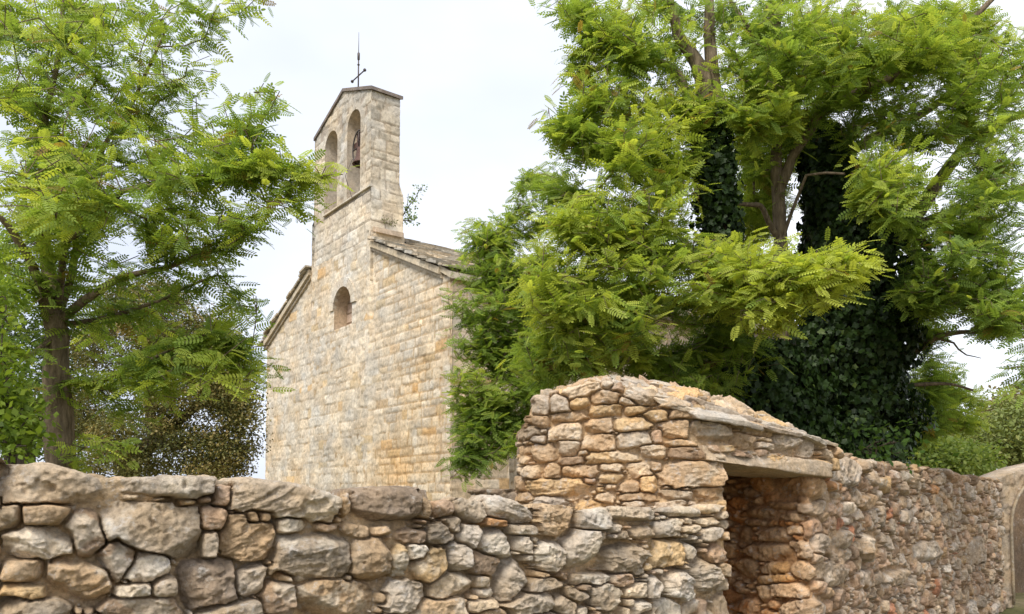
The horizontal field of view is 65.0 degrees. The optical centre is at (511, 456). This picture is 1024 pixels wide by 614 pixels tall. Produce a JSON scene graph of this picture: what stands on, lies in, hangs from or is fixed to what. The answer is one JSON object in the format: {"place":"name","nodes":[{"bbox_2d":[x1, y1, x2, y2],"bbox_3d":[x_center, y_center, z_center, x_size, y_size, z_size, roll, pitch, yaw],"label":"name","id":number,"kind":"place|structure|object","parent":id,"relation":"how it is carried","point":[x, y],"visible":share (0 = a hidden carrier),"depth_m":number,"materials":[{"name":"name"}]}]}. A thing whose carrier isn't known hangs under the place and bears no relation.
{"place":"outdoors","nodes":[
{"label":"outdoors","id":0,"kind":"place"},
{"bbox_2d":[467,489,516,500],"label":"wall","id":1,"kind":"structure","parent":0,"point":[511,494],"depth_m":9.16,"materials":[{"name":"beige stone"}]},
{"bbox_2d":[0,0,1023,478],"label":"sky","id":2,"kind":"structure","parent":0,"point":[471,77],"materials":[{"name":"white"}]},
{"bbox_2d":[999,592,1023,613],"bbox_3d":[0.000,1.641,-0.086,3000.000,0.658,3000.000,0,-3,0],"label":"ground","id":3,"kind":"structure","parent":0,"point":[1018,608],"depth_m":12.25,"materials":[{"name":"green plant"}]},
{"bbox_2d":[0,276,65,463],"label":"leafy shrub","id":4,"kind":"object","parent":3,"relation":"on","point":[16,423],"visible":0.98,"depth_m":5.47,"materials":[{"name":"green plant"}]},
{"bbox_2d":[0,235,117,463],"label":"shade tree","id":5,"kind":"object","parent":3,"relation":"on","point":[21,461],"visible":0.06,"depth_m":15.74,"materials":[{"name":"green plant"}]},
{"bbox_2d":[29,273,272,479],"bbox_3d":[-6.102,-1.188,13.354,4.782,4.103,2.981,0,-3,0],"label":"oak tree","id":6,"kind":"object","parent":3,"relation":"on","point":[226,456],"visible":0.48,"depth_m":12.65,"materials":[{"name":"green plant"}]},
{"bbox_2d":[0,0,359,472],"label":"locust tree","id":7,"kind":"object","parent":3,"relation":"on","point":[66,221],"visible":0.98,"depth_m":6.66,"materials":[{"name":"green plant"}]},
{"bbox_2d":[0,458,731,613],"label":"dry stone wall","id":8,"kind":"structure","parent":3,"relation":"on","point":[73,541],"depth_m":3.58,"materials":[{"name":"beige stone"}]},
{"bbox_2d":[434,155,585,491],"bbox_3d":[0.043,-1.816,10.946,2.187,4.997,2.682,0,-3,0],"label":"locust tree","id":9,"kind":"object","parent":3,"relation":"on","point":[486,414],"visible":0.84,"depth_m":10.61,"materials":[{"name":"green plant"}]},
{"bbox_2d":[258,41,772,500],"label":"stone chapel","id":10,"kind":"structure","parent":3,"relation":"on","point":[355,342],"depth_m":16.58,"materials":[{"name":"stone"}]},
{"bbox_2d":[345,129,360,196],"bbox_3d":[-3.197,-6.178,17.056,0.518,1.527,0.541,0,-3,9],"label":"bell","id":11,"kind":"object","parent":10,"relation":"hanging from","point":[356,160],"visible":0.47,"depth_m":17.07,"materials":[{"name":"brown metal"}]},
{"bbox_2d":[381,215,397,226],"bbox_3d":[-2.557,-4.840,16.479,0.379,0.239,0.329,-2,-3,31],"label":"wall plant","id":12,"kind":"object","parent":10,"relation":"attached to","point":[390,223],"depth_m":16.48,"materials":[{"name":"green plant"}]},
{"bbox_2d":[402,184,427,226],"bbox_3d":[-2.067,-5.301,16.878,0.593,0.958,0.506,0,-3,0],"label":"wall plant","id":13,"kind":"object","parent":10,"relation":"attached to","point":[412,200],"depth_m":16.85,"materials":[{"name":"green plant"}]},
{"bbox_2d":[495,0,761,402],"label":"locust tree","id":14,"kind":"object","parent":3,"relation":"on","point":[609,317],"visible":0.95,"depth_m":7.70,"materials":[{"name":"green plant"}]},
{"bbox_2d":[645,352,747,401],"bbox_3d":[1.733,-0.217,8.822,1.625,1.774,1.511,0,-3,0],"label":"ivy","id":15,"kind":"object","parent":14,"relation":"attached to","point":[708,378],"visible":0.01,"depth_m":8.38,"materials":[{"name":"green plant"}]},
{"bbox_2d":[688,98,764,410],"bbox_3d":[2.219,-2.079,8.496,1.003,3.330,0.738,3,-4,-44],"label":"ivy","id":16,"kind":"object","parent":14,"relation":"attached to","point":[722,213],"visible":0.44,"depth_m":8.26,"materials":[{"name":"green plant"}]},
{"bbox_2d":[514,375,844,510],"bbox_3d":[1.194,0.724,5.933,2.364,2.476,2.247,0,-3,0],"label":"stone hut","id":17,"kind":"object","parent":3,"relation":"on","point":[600,441],"visible":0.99,"depth_m":5.01,"materials":[{"name":"beige stone"}]},
{"bbox_2d":[645,0,1002,381],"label":"locust tree","id":18,"kind":"object","parent":3,"relation":"on","point":[776,87],"visible":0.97,"depth_m":8.18,"materials":[{"name":"green plant"}]},
{"bbox_2d":[746,334,842,443],"bbox_3d":[2.839,-0.335,8.936,1.580,2.002,1.490,-2,-4,39],"label":"ivy","id":19,"kind":"object","parent":18,"relation":"attached to","point":[796,404],"visible":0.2,"depth_m":8.55,"materials":[{"name":"green plant"}]},
{"bbox_2d":[722,453,1005,613],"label":"dry stone wall","id":20,"kind":"structure","parent":3,"relation":"on","point":[855,535],"depth_m":6.61,"materials":[{"name":"brown stone"}]},
{"bbox_2d":[828,418,959,474],"bbox_3d":[3.747,-0.090,8.206,1.610,0.647,1.113,2,-3,-28],"label":"creeper","id":21,"kind":"object","parent":20,"relation":"on","point":[885,445],"visible":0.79,"depth_m":8.18,"materials":[{"name":"green plant"}]},
{"bbox_2d":[813,0,1023,456],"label":"locust tree","id":22,"kind":"object","parent":3,"relation":"on","point":[889,191],"visible":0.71,"depth_m":8.24,"materials":[{"name":"green plant"}]},
{"bbox_2d":[789,119,938,463],"bbox_3d":[4.054,-1.759,9.663,1.917,4.666,1.894,0,-3,0],"label":"ivy","id":23,"kind":"object","parent":22,"relation":"attached to","point":[869,390],"visible":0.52,"depth_m":9.11,"materials":[{"name":"green plant"}]},
{"bbox_2d":[902,432,1010,476],"bbox_3d":[9.225,-0.096,17.098,3.151,1.985,2.962,0,-3,0],"label":"background shrub","id":24,"kind":"object","parent":3,"relation":"on","point":[967,460],"visible":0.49,"depth_m":16.46,"materials":[{"name":"green plant"}]},
{"bbox_2d":[950,389,1023,474],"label":"background tree","id":25,"kind":"object","parent":3,"relation":"on","point":[1008,424],"visible":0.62,"depth_m":22.95,"materials":[{"name":"green plant"}]},
{"bbox_2d":[968,382,1023,462],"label":"background tree","id":26,"kind":"object","parent":3,"relation":"on","point":[1016,394],"visible":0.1,"depth_m":29.33,"materials":[{"name":"green plant"}]},
{"bbox_2d":[979,463,1023,607],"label":"stone archway","id":27,"kind":"object","parent":3,"relation":"on","point":[1011,479],"visible":0.38,"depth_m":12.31,"materials":[{"name":"beige stone"}]}
]}

